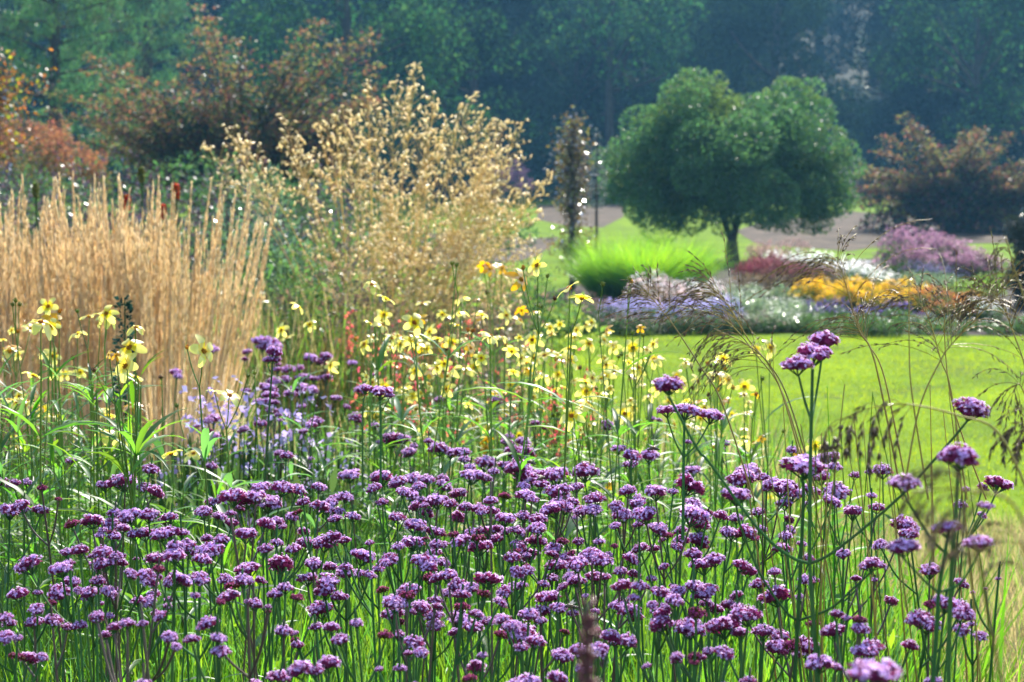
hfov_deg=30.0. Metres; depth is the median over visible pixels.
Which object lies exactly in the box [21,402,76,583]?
bidens
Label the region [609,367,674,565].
bidens
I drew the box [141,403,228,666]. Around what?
bidens
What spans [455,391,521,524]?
bidens
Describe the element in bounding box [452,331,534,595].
bidens
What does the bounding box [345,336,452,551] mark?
bidens
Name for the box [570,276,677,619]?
bidens
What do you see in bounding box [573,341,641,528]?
bidens
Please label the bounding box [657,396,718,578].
bidens
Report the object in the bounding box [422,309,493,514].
bidens
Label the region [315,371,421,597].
bidens
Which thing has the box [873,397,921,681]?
moor grass
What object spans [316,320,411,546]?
bidens
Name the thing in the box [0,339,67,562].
bidens
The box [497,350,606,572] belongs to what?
bidens
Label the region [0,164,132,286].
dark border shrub
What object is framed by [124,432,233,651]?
bidens
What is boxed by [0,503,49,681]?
verbena
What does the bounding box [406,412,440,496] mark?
bidens
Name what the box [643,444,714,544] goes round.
bidens
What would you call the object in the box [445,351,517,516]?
bidens
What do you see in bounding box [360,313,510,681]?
bidens
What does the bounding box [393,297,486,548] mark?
bidens
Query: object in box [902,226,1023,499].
moor grass
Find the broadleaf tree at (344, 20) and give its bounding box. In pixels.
[215,0,492,212]
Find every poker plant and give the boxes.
[23,182,39,377]
[36,194,207,411]
[137,167,185,408]
[161,204,258,415]
[173,183,266,414]
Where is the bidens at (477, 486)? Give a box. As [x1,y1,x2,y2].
[460,406,508,520]
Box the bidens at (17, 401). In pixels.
[0,395,44,608]
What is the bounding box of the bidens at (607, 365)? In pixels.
[594,357,639,547]
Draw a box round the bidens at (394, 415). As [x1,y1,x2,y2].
[356,359,403,531]
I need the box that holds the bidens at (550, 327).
[523,323,574,563]
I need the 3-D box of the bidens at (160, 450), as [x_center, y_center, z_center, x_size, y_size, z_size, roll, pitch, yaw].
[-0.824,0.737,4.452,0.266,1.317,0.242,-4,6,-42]
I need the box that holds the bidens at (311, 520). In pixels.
[279,393,383,679]
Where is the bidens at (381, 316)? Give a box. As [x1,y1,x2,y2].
[345,307,410,581]
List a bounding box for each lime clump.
[944,281,971,294]
[951,276,971,291]
[955,276,984,295]
[969,276,1005,297]
[973,270,999,282]
[982,276,1008,295]
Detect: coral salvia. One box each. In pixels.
[320,307,388,448]
[332,311,388,451]
[336,304,408,437]
[341,352,424,477]
[348,348,409,486]
[357,320,405,464]
[372,365,470,504]
[391,319,470,467]
[396,368,437,509]
[401,348,459,475]
[404,333,471,485]
[404,358,458,495]
[405,319,486,467]
[410,323,483,469]
[435,321,489,459]
[459,372,543,506]
[477,366,524,507]
[497,367,585,541]
[499,342,581,470]
[512,358,587,534]
[538,361,617,531]
[541,386,605,540]
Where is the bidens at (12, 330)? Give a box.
[1,301,51,576]
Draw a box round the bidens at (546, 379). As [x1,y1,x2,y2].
[500,371,571,565]
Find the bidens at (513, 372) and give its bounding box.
[478,365,536,545]
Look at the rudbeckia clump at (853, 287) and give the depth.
26.76 m
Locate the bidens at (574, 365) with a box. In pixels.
[515,350,631,627]
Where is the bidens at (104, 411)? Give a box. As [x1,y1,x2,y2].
[55,407,132,564]
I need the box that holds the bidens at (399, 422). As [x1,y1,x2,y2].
[341,418,418,546]
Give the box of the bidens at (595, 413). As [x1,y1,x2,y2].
[559,410,603,533]
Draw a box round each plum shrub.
[0,149,114,323]
[0,163,97,276]
[2,145,188,309]
[52,140,215,333]
[97,164,233,317]
[156,157,310,335]
[182,145,398,316]
[207,156,359,318]
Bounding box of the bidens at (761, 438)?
[746,428,804,591]
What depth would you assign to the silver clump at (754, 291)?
29.39 m
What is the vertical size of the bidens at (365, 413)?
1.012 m
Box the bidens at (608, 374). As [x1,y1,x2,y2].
[552,370,645,597]
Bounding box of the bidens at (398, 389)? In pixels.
[382,386,423,504]
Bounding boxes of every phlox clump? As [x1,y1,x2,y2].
[783,248,807,260]
[797,248,825,266]
[808,251,832,268]
[822,263,854,284]
[833,262,858,282]
[834,254,855,271]
[842,258,868,283]
[844,262,873,286]
[850,267,879,287]
[855,260,882,275]
[871,274,899,290]
[875,267,897,278]
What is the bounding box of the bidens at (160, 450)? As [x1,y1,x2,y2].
[115,375,217,653]
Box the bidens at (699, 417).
[693,403,771,550]
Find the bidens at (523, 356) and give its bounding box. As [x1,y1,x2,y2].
[490,345,528,525]
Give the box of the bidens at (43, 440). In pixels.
[1,298,103,653]
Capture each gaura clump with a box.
[618,272,660,305]
[629,268,672,304]
[643,270,676,296]
[655,277,689,307]
[656,277,685,296]
[669,281,693,300]
[672,278,706,304]
[693,281,726,303]
[702,277,730,297]
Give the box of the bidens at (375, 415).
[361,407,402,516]
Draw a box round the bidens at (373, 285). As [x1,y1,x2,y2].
[327,281,421,554]
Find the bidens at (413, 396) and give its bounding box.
[386,389,436,565]
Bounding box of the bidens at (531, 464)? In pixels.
[498,410,563,565]
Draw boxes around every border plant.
[199,181,273,378]
[227,159,325,366]
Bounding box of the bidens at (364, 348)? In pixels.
[325,339,414,582]
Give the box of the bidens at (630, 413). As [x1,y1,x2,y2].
[570,398,655,608]
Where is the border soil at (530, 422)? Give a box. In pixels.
[264,328,1021,559]
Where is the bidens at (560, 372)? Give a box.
[525,369,585,544]
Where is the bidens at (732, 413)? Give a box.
[714,400,779,552]
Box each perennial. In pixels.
[170,249,346,378]
[214,235,361,366]
[231,256,377,425]
[234,202,405,355]
[239,228,404,327]
[281,203,446,340]
[284,233,415,453]
[293,216,461,332]
[295,245,471,396]
[314,253,510,423]
[318,259,496,375]
[321,257,496,369]
[351,226,542,377]
[418,277,517,373]
[420,262,554,408]
[469,258,577,357]
[485,276,607,348]
[756,312,790,331]
[771,318,796,331]
[782,313,804,331]
[788,315,816,332]
[794,308,827,333]
[804,313,840,334]
[826,310,859,333]
[840,309,875,336]
[852,313,889,336]
[866,319,898,336]
[876,309,910,336]
[895,318,922,332]
[905,316,939,334]
[917,312,948,329]
[926,317,956,330]
[938,315,972,335]
[961,296,988,318]
[962,320,992,331]
[974,297,998,316]
[981,314,1017,334]
[983,302,1008,318]
[988,318,1015,332]
[1007,312,1023,333]
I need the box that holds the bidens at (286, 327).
[262,302,347,535]
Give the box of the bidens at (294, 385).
[265,335,339,492]
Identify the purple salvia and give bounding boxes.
[803,298,831,317]
[807,304,834,323]
[816,301,841,316]
[824,298,850,321]
[835,305,861,325]
[859,302,883,314]
[860,306,886,326]
[878,308,904,322]
[880,295,910,325]
[888,302,914,320]
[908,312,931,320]
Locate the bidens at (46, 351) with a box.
[0,348,92,562]
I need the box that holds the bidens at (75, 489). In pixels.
[51,441,95,557]
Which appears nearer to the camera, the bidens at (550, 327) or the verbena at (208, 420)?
the verbena at (208, 420)
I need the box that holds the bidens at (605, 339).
[557,325,621,572]
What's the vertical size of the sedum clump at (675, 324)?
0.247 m
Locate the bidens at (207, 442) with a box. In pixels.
[132,334,307,681]
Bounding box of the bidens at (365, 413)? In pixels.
[362,407,409,546]
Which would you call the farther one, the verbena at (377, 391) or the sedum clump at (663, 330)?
the sedum clump at (663, 330)
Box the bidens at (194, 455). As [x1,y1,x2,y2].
[139,446,214,656]
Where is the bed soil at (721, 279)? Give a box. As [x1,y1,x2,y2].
[536,258,1023,335]
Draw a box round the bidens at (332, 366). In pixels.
[287,358,341,478]
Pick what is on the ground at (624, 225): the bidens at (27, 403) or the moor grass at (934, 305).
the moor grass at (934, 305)
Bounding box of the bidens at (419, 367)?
[383,301,484,535]
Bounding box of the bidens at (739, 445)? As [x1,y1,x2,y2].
[737,428,770,559]
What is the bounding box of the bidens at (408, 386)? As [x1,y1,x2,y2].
[361,381,445,541]
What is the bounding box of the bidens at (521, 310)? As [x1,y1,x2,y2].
[493,303,568,543]
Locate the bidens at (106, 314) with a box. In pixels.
[46,305,161,625]
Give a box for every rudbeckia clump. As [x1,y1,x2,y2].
[788,278,811,303]
[796,277,823,309]
[800,277,829,307]
[805,275,832,302]
[812,288,846,309]
[819,281,839,309]
[826,278,856,310]
[835,283,865,311]
[844,274,866,291]
[845,289,871,310]
[853,278,878,306]
[853,289,883,311]
[860,277,883,307]
[872,288,901,312]
[879,276,904,296]
[888,290,916,311]
[893,276,918,306]
[900,286,921,302]
[917,280,935,293]
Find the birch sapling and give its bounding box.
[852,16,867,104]
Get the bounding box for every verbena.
[0,477,54,666]
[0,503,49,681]
[0,603,17,681]
[1,615,42,681]
[6,578,56,681]
[8,632,48,681]
[10,482,65,681]
[13,554,80,681]
[23,493,31,681]
[43,605,72,681]
[47,450,77,650]
[47,566,82,681]
[59,547,96,681]
[63,514,109,681]
[71,543,99,681]
[71,604,87,681]
[79,569,118,681]
[81,596,139,681]
[86,553,159,681]
[88,610,135,681]
[90,594,103,681]
[91,541,128,681]
[96,476,130,681]
[100,582,122,681]
[103,501,128,681]
[106,513,130,681]
[107,471,164,645]
[109,528,144,662]
[110,457,159,680]
[117,507,161,679]
[129,595,171,674]
[134,663,151,681]
[136,479,187,633]
[136,602,181,681]
[142,568,179,681]
[143,537,186,681]
[145,558,192,679]
[146,588,171,681]
[149,513,189,681]
[153,580,225,681]
[156,509,168,681]
[157,503,178,681]
[162,553,233,681]
[170,368,183,477]
[176,549,197,681]
[181,533,230,657]
[183,615,231,681]
[193,417,213,455]
[194,505,238,681]
[195,589,271,681]
[199,344,218,460]
[201,457,217,647]
[204,497,244,680]
[206,413,221,526]
[209,424,219,563]
[212,432,220,526]
[216,568,266,678]
[217,488,265,681]
[225,505,275,679]
[233,542,293,681]
[237,424,249,562]
[241,349,251,440]
[241,386,250,455]
[249,583,262,679]
[250,480,307,681]
[251,335,272,447]
[251,657,290,681]
[252,398,271,449]
[253,419,274,534]
[255,343,278,448]
[256,512,300,681]
[258,337,282,363]
[259,382,277,417]
[261,391,279,480]
[261,397,271,434]
[262,345,282,482]
[263,355,275,458]
[266,376,284,465]
[266,568,303,668]
[268,399,278,474]
[269,516,318,655]
[269,525,283,670]
[273,364,296,451]
[273,448,302,600]
[274,411,282,480]
[274,619,304,681]
[275,357,281,406]
[275,443,294,660]
[281,375,291,451]
[283,389,297,451]
[285,534,375,681]
[286,646,340,681]
[290,382,308,473]
[290,614,322,681]
[292,493,330,681]
[294,364,303,411]
[294,373,311,433]
[295,422,317,577]
[295,556,337,681]
[297,400,305,478]
[303,353,323,439]
[303,385,318,493]
[306,587,349,681]
[308,416,323,531]
[308,447,319,643]
[310,375,319,469]
[311,482,342,645]
[315,553,377,681]
[318,374,332,447]
[319,352,332,438]
[321,530,376,681]
[322,608,393,681]
[323,494,349,681]
[325,490,353,681]
[328,504,360,681]
[330,395,350,494]
[335,557,356,680]
[337,468,363,634]
[345,357,356,485]
[348,411,361,549]
[351,555,384,681]
[353,385,372,440]
[359,383,394,486]
[366,482,410,645]
[369,470,418,630]
[371,419,379,550]
[374,641,407,681]
[375,432,391,545]
[376,582,413,681]
[378,531,427,654]
[380,539,437,680]
[380,601,415,681]
[381,592,431,681]
[383,431,411,540]
[387,473,435,676]
[388,511,446,681]
[395,586,443,681]
[396,571,452,681]
[397,434,410,557]
[401,447,425,593]
[403,628,429,681]
[405,471,452,661]
[408,492,448,681]
[409,441,417,517]
[413,585,442,681]
[414,538,427,681]
[415,491,436,681]
[419,498,472,674]
[421,526,470,666]
[423,431,433,633]
[423,608,473,681]
[425,539,450,681]
[426,440,450,537]
[428,557,466,681]
[433,395,449,522]
[436,444,471,653]
[439,445,458,591]
[442,541,470,681]
[447,619,507,681]
[448,468,510,648]
[450,530,493,681]
[451,456,476,662]
[452,519,475,681]
[452,584,507,681]
[456,501,500,660]
[458,449,470,640]
[460,572,503,676]
[462,644,487,681]
[474,455,497,600]
[475,481,498,674]
[476,457,499,658]
[480,613,539,681]
[488,395,503,523]
[488,512,525,679]
[494,595,539,675]
[495,576,528,673]
[497,457,508,560]
[499,512,569,681]
[500,437,513,502]
[503,444,534,539]
[503,543,535,678]
[504,458,529,560]
[504,466,540,611]
[505,430,514,542]
[506,666,567,681]
[509,543,529,671]
[510,534,544,678]
[513,634,574,675]
[514,488,539,675]
[514,548,559,677]
[515,436,530,537]
[517,479,571,676]
[519,534,547,657]
[527,566,549,674]
[530,420,546,532]
[532,590,567,671]
[533,606,569,681]
[534,482,580,675]
[537,467,569,642]
[539,490,606,680]
[541,539,565,673]
[543,558,574,671]
[545,488,567,681]
[556,570,610,681]
[559,546,574,679]
[560,475,584,641]
[563,642,584,681]
[566,547,638,673]
[567,523,618,678]
[567,572,587,675]
[567,597,599,681]
[570,514,590,631]
[570,536,612,681]
[571,461,610,652]
[582,582,623,657]
[591,612,622,681]
[601,419,613,547]
[607,621,636,681]
[608,484,646,681]
[609,519,667,681]
[610,444,625,559]
[610,563,649,681]
[612,560,650,681]
[615,595,634,681]
[616,602,657,681]
[621,447,642,666]
[622,461,637,647]
[630,530,709,681]
[631,484,711,681]
[639,448,659,583]
[642,650,699,681]
[646,565,671,681]
[646,580,684,681]
[647,414,662,506]
[648,605,706,681]
[651,330,989,681]
[652,416,673,569]
[652,473,705,675]
[654,614,705,681]
[656,403,724,539]
[658,523,687,681]
[659,543,707,681]
[670,530,684,681]
[670,582,735,681]
[670,643,706,681]
[671,534,689,681]
[676,506,728,680]
[678,436,691,576]
[684,564,705,675]
[685,465,703,580]
[685,606,705,681]
[688,552,757,681]
[697,599,714,670]
[702,632,734,681]
[704,604,763,681]
[717,520,759,681]
[720,453,886,681]
[722,440,735,558]
[724,667,757,681]
[725,467,755,646]
[728,512,766,679]
[729,567,814,681]
[730,584,744,677]
[735,462,761,610]
[749,577,787,668]
[750,623,801,681]
[752,507,795,678]
[754,472,820,681]
[758,471,798,681]
[768,620,820,681]
[771,543,814,659]
[776,489,841,681]
[778,522,806,681]
[785,440,796,628]
[795,565,819,681]
[804,646,843,681]
[805,428,900,681]
[805,493,830,653]
[813,471,858,650]
[817,452,848,640]
[819,604,871,681]
[828,590,851,681]
[829,462,843,662]
[834,501,920,681]
[836,541,867,678]
[845,658,904,681]
[850,574,898,658]
[850,638,918,681]
[855,488,877,658]
[864,469,885,657]
[871,527,926,673]
[873,462,893,657]
[883,520,994,681]
[886,442,994,681]
[904,591,975,677]
[914,596,969,681]
[918,560,969,678]
[923,676,942,681]
[943,495,986,681]
[953,475,1013,681]
[953,599,987,681]
[970,561,1000,681]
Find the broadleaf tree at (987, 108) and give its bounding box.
[867,0,1023,169]
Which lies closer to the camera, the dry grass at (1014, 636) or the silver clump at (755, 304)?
the dry grass at (1014, 636)
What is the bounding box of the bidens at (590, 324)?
[566,315,623,532]
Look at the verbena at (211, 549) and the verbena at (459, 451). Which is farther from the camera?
the verbena at (459, 451)
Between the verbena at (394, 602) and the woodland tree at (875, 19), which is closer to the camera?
the verbena at (394, 602)
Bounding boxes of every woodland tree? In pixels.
[0,0,59,74]
[0,0,74,116]
[0,0,104,173]
[0,0,204,182]
[7,24,160,150]
[39,0,118,110]
[39,24,173,180]
[133,0,284,133]
[152,0,315,124]
[155,0,268,108]
[236,0,329,104]
[236,0,330,127]
[247,12,408,120]
[262,0,451,178]
[298,0,410,110]
[299,0,484,177]
[328,0,505,151]
[384,0,573,193]
[448,0,566,170]
[449,10,539,103]
[450,0,578,147]
[491,0,660,196]
[499,0,595,105]
[531,5,647,146]
[540,0,708,150]
[558,0,648,76]
[600,29,764,168]
[616,0,796,130]
[621,11,741,97]
[650,0,769,89]
[680,0,888,192]
[710,0,864,97]
[796,0,906,89]
[815,0,850,58]
[830,0,995,173]
[843,0,973,157]
[889,0,1023,178]
[898,0,978,126]
[928,0,1021,163]
[945,0,1022,155]
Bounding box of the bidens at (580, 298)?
[487,281,619,681]
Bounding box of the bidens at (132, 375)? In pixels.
[50,370,142,548]
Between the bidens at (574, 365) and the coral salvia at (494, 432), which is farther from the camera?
the coral salvia at (494, 432)
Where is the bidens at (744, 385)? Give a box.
[685,376,780,603]
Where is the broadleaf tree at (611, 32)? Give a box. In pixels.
[506,0,709,195]
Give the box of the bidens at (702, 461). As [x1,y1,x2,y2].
[659,416,732,559]
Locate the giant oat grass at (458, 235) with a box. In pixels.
[200,61,552,441]
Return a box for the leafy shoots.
[0,346,765,681]
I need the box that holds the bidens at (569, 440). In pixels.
[535,422,609,570]
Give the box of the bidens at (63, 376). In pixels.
[46,364,95,533]
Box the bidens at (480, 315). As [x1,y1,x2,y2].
[433,311,538,566]
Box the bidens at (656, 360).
[601,346,690,563]
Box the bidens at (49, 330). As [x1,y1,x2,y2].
[0,318,135,681]
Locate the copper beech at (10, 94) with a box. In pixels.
[0,47,59,170]
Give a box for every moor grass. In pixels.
[599,262,754,499]
[651,228,812,499]
[654,268,815,499]
[681,307,818,499]
[742,437,784,681]
[745,219,934,499]
[746,475,777,681]
[758,466,782,631]
[769,468,805,681]
[771,264,928,496]
[773,460,810,612]
[782,398,800,681]
[796,445,810,655]
[797,449,830,680]
[800,424,843,681]
[808,415,849,678]
[813,384,844,681]
[813,445,819,564]
[815,441,818,646]
[818,399,1023,484]
[820,433,822,681]
[820,462,827,681]
[820,473,838,662]
[823,458,828,681]
[827,387,833,680]
[841,266,995,499]
[847,446,893,681]
[849,474,859,658]
[853,415,879,661]
[859,392,872,604]
[859,458,871,658]
[863,422,876,661]
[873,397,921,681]
[874,460,880,661]
[886,465,917,681]
[888,432,908,681]
[896,463,1023,565]
[901,274,986,499]
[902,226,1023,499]
[908,271,928,497]
[919,266,1023,363]
[922,518,1003,681]
[930,389,934,664]
[931,480,933,651]
[943,412,967,681]
[948,392,977,681]
[952,521,1023,576]
[955,424,981,681]
[959,236,1023,321]
[967,469,993,681]
[972,368,1023,436]
[989,406,1023,487]
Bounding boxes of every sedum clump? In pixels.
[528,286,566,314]
[543,316,572,334]
[545,311,575,336]
[561,288,597,323]
[569,301,603,334]
[574,303,609,332]
[578,292,607,316]
[593,311,626,332]
[594,296,623,327]
[597,310,633,334]
[608,309,648,335]
[620,311,660,335]
[622,310,655,333]
[642,320,673,333]
[644,316,684,333]
[661,313,687,331]
[665,310,698,333]
[677,310,714,334]
[691,309,724,333]
[696,317,732,334]
[715,309,745,332]
[715,313,752,334]
[729,311,764,333]
[744,318,777,333]
[747,310,785,333]
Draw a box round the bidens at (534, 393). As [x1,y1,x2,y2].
[531,383,546,495]
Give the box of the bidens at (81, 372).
[38,366,114,513]
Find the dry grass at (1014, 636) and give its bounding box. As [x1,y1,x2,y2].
[614,498,1023,681]
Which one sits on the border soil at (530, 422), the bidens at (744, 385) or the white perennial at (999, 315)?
the bidens at (744, 385)
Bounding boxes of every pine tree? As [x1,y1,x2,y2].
[0,0,169,229]
[31,0,249,220]
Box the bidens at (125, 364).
[73,350,227,672]
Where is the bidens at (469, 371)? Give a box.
[408,367,484,563]
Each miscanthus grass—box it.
[549,225,678,297]
[576,227,715,297]
[611,229,741,287]
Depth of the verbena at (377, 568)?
3.19 m
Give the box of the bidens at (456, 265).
[374,260,486,648]
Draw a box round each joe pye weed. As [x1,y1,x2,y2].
[473,159,507,206]
[484,164,509,204]
[491,167,525,206]
[502,158,535,205]
[871,223,916,274]
[881,225,922,275]
[887,242,926,281]
[895,226,928,271]
[902,246,943,281]
[913,228,930,262]
[913,231,939,271]
[915,231,952,267]
[918,228,941,242]
[921,231,960,276]
[926,250,959,275]
[938,255,981,279]
[939,235,967,275]
[944,238,973,257]
[945,239,980,277]
[946,251,986,280]
[955,259,993,279]
[962,246,1000,278]
[968,254,1004,278]
[988,254,1011,274]
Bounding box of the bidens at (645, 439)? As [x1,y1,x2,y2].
[637,437,665,560]
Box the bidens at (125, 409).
[102,403,162,546]
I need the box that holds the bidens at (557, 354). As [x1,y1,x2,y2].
[529,349,605,529]
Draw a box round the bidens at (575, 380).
[551,378,602,536]
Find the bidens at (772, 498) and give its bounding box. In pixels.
[738,493,773,546]
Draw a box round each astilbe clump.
[750,255,792,295]
[757,262,793,296]
[768,258,799,288]
[776,259,809,292]
[785,261,815,294]
[791,258,825,287]
[811,260,845,288]
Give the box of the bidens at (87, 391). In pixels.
[51,308,144,550]
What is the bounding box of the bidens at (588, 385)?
[554,371,623,617]
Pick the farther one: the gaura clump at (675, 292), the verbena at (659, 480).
the gaura clump at (675, 292)
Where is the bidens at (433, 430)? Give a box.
[401,372,475,573]
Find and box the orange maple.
[0,118,112,228]
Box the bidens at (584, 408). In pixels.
[533,399,593,626]
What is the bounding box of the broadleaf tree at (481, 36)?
[341,0,541,204]
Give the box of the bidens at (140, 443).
[73,325,232,681]
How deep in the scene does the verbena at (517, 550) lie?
2.98 m
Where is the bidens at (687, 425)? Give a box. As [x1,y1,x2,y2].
[686,423,726,526]
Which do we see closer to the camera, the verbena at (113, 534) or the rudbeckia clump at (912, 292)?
the verbena at (113, 534)
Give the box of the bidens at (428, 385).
[386,381,437,521]
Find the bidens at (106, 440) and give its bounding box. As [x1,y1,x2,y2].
[58,429,178,672]
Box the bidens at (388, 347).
[359,343,422,528]
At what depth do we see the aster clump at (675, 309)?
23.43 m
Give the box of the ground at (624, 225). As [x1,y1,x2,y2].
[0,197,1023,532]
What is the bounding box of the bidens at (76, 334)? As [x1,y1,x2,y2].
[44,331,109,544]
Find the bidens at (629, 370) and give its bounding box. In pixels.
[571,354,663,585]
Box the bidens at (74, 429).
[57,411,92,505]
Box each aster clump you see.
[594,297,624,318]
[600,299,630,326]
[612,295,636,307]
[619,299,642,318]
[621,305,641,322]
[624,298,653,319]
[634,301,660,324]
[645,299,672,320]
[652,306,680,329]
[659,298,690,319]
[673,293,697,309]
[673,298,697,313]
[684,301,714,329]
[707,297,737,327]
[711,294,738,310]
[716,296,747,318]
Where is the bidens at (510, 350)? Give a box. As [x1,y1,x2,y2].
[473,345,552,554]
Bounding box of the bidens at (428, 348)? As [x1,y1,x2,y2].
[390,339,456,530]
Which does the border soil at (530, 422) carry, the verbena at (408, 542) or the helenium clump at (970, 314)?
the verbena at (408, 542)
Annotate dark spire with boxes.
[108,295,158,557]
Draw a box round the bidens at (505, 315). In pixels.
[470,306,548,560]
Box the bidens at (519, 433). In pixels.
[506,428,533,562]
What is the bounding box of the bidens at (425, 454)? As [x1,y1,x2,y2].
[401,423,466,525]
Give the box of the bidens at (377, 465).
[357,417,409,530]
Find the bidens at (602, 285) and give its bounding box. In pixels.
[547,281,671,676]
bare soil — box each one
[410,231,558,264]
[537,204,625,227]
[738,211,1013,250]
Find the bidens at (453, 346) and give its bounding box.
[423,334,496,559]
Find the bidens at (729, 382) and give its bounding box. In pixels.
[704,374,757,559]
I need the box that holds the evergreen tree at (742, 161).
[588,66,868,260]
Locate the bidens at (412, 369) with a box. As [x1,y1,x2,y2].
[395,363,473,575]
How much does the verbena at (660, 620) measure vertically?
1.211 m
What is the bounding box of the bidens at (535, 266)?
[448,253,580,678]
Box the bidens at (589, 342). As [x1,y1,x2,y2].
[551,337,648,563]
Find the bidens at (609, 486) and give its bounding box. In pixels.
[603,481,621,544]
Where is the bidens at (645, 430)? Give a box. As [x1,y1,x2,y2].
[605,424,675,520]
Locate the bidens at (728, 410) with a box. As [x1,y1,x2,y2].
[672,352,750,579]
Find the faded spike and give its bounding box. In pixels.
[574,597,600,681]
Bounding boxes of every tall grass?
[170,273,336,454]
[181,270,377,434]
[212,272,395,461]
[223,270,434,423]
[250,269,439,470]
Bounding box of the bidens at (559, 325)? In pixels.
[500,320,591,539]
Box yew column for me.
[1002,204,1023,306]
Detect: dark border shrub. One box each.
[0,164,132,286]
[0,165,209,308]
[0,172,107,297]
[6,150,234,301]
[69,149,323,300]
[140,152,384,292]
[177,163,449,303]
[221,167,399,268]
[249,176,437,284]
[303,192,539,305]
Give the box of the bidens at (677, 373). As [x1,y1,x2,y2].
[638,354,685,563]
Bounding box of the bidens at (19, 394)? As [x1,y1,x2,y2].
[0,372,69,603]
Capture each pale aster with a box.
[129,386,273,603]
[142,376,283,563]
[142,408,257,567]
[144,396,268,513]
[149,391,293,613]
[158,399,273,501]
[165,387,294,512]
[174,375,300,485]
[178,400,292,544]
[187,405,288,510]
[203,404,303,468]
[203,405,329,599]
[213,430,342,553]
[224,396,345,530]
[250,396,391,606]
[251,388,373,550]
[261,420,383,606]
[262,393,353,525]
[283,432,334,491]
[285,399,371,524]
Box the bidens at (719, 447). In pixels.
[653,361,770,601]
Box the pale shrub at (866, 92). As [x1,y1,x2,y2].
[825,83,883,107]
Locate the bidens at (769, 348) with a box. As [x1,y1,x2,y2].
[728,339,809,609]
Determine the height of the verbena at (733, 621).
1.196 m
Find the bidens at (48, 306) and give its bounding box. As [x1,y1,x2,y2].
[3,297,100,634]
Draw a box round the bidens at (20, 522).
[5,435,50,596]
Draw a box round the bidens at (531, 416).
[487,368,550,508]
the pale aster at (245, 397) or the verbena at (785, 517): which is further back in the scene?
the pale aster at (245, 397)
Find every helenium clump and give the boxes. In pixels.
[902,287,930,312]
[908,288,932,309]
[921,300,948,318]
[923,284,946,306]
[925,288,957,312]
[938,290,955,306]
[945,296,973,318]
[949,291,967,306]
[951,303,978,318]
[957,290,988,306]
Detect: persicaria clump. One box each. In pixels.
[727,261,760,293]
[732,265,758,288]
[739,254,768,286]
[741,259,771,290]
[750,256,776,290]
[757,253,788,283]
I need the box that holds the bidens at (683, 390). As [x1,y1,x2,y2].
[655,382,734,523]
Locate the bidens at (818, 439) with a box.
[741,436,882,674]
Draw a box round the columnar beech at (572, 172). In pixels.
[535,105,608,289]
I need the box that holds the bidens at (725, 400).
[689,397,759,536]
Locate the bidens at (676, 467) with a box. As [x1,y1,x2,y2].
[654,433,686,575]
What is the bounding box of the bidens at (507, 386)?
[482,378,552,553]
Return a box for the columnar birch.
[587,128,607,257]
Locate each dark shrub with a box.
[332,139,459,213]
[378,136,493,209]
[395,152,579,199]
[506,173,603,201]
[549,179,644,204]
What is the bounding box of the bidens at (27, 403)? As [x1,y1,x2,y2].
[4,398,89,605]
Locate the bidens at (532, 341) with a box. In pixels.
[468,330,571,587]
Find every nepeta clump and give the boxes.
[897,259,931,288]
[901,260,932,287]
[913,263,944,288]
[921,262,952,287]
[927,264,957,290]
[937,267,969,292]
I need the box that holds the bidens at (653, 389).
[625,381,677,528]
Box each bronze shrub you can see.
[36,2,388,264]
[849,111,1023,232]
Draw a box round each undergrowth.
[0,76,1023,198]
[0,294,506,480]
[0,484,1023,681]
[3,385,893,619]
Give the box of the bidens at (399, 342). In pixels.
[366,332,408,566]
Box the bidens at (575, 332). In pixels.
[535,323,605,571]
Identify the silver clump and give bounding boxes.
[672,276,697,297]
[684,275,709,295]
[717,280,744,296]
[720,290,749,315]
[729,292,753,317]
[737,290,762,317]
[739,278,764,295]
[745,285,771,300]
[745,294,771,312]
[746,310,772,330]
[751,293,777,314]
[755,306,788,331]
[760,298,790,315]
[765,308,794,319]
[767,282,794,304]
[771,297,796,310]
[777,296,809,316]
[778,316,808,331]
[782,296,810,315]
[790,296,817,312]
[792,310,823,330]
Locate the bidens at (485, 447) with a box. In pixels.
[459,436,507,534]
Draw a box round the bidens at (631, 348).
[617,324,664,678]
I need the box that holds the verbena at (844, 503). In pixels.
[805,428,900,681]
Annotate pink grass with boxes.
[744,244,776,270]
[745,239,781,274]
[757,246,787,258]
[777,237,811,261]
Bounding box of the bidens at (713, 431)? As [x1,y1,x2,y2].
[690,429,760,530]
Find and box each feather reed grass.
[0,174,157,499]
[0,189,88,470]
[13,182,219,496]
[33,174,232,443]
[50,175,277,513]
[93,178,271,455]
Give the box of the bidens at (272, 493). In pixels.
[195,371,309,663]
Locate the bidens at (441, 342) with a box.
[392,337,456,549]
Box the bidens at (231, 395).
[162,373,301,660]
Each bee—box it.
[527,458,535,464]
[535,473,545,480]
[565,600,578,609]
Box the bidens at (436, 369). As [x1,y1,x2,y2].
[404,356,462,557]
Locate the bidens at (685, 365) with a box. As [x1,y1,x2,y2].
[643,358,741,569]
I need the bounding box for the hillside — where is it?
[0,0,1023,196]
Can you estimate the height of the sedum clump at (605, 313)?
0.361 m
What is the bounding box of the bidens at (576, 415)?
[534,408,650,677]
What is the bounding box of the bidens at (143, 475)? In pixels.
[105,452,163,552]
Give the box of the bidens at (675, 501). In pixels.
[659,399,706,558]
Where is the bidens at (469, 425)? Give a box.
[430,402,515,528]
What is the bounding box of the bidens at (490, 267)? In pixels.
[464,261,525,556]

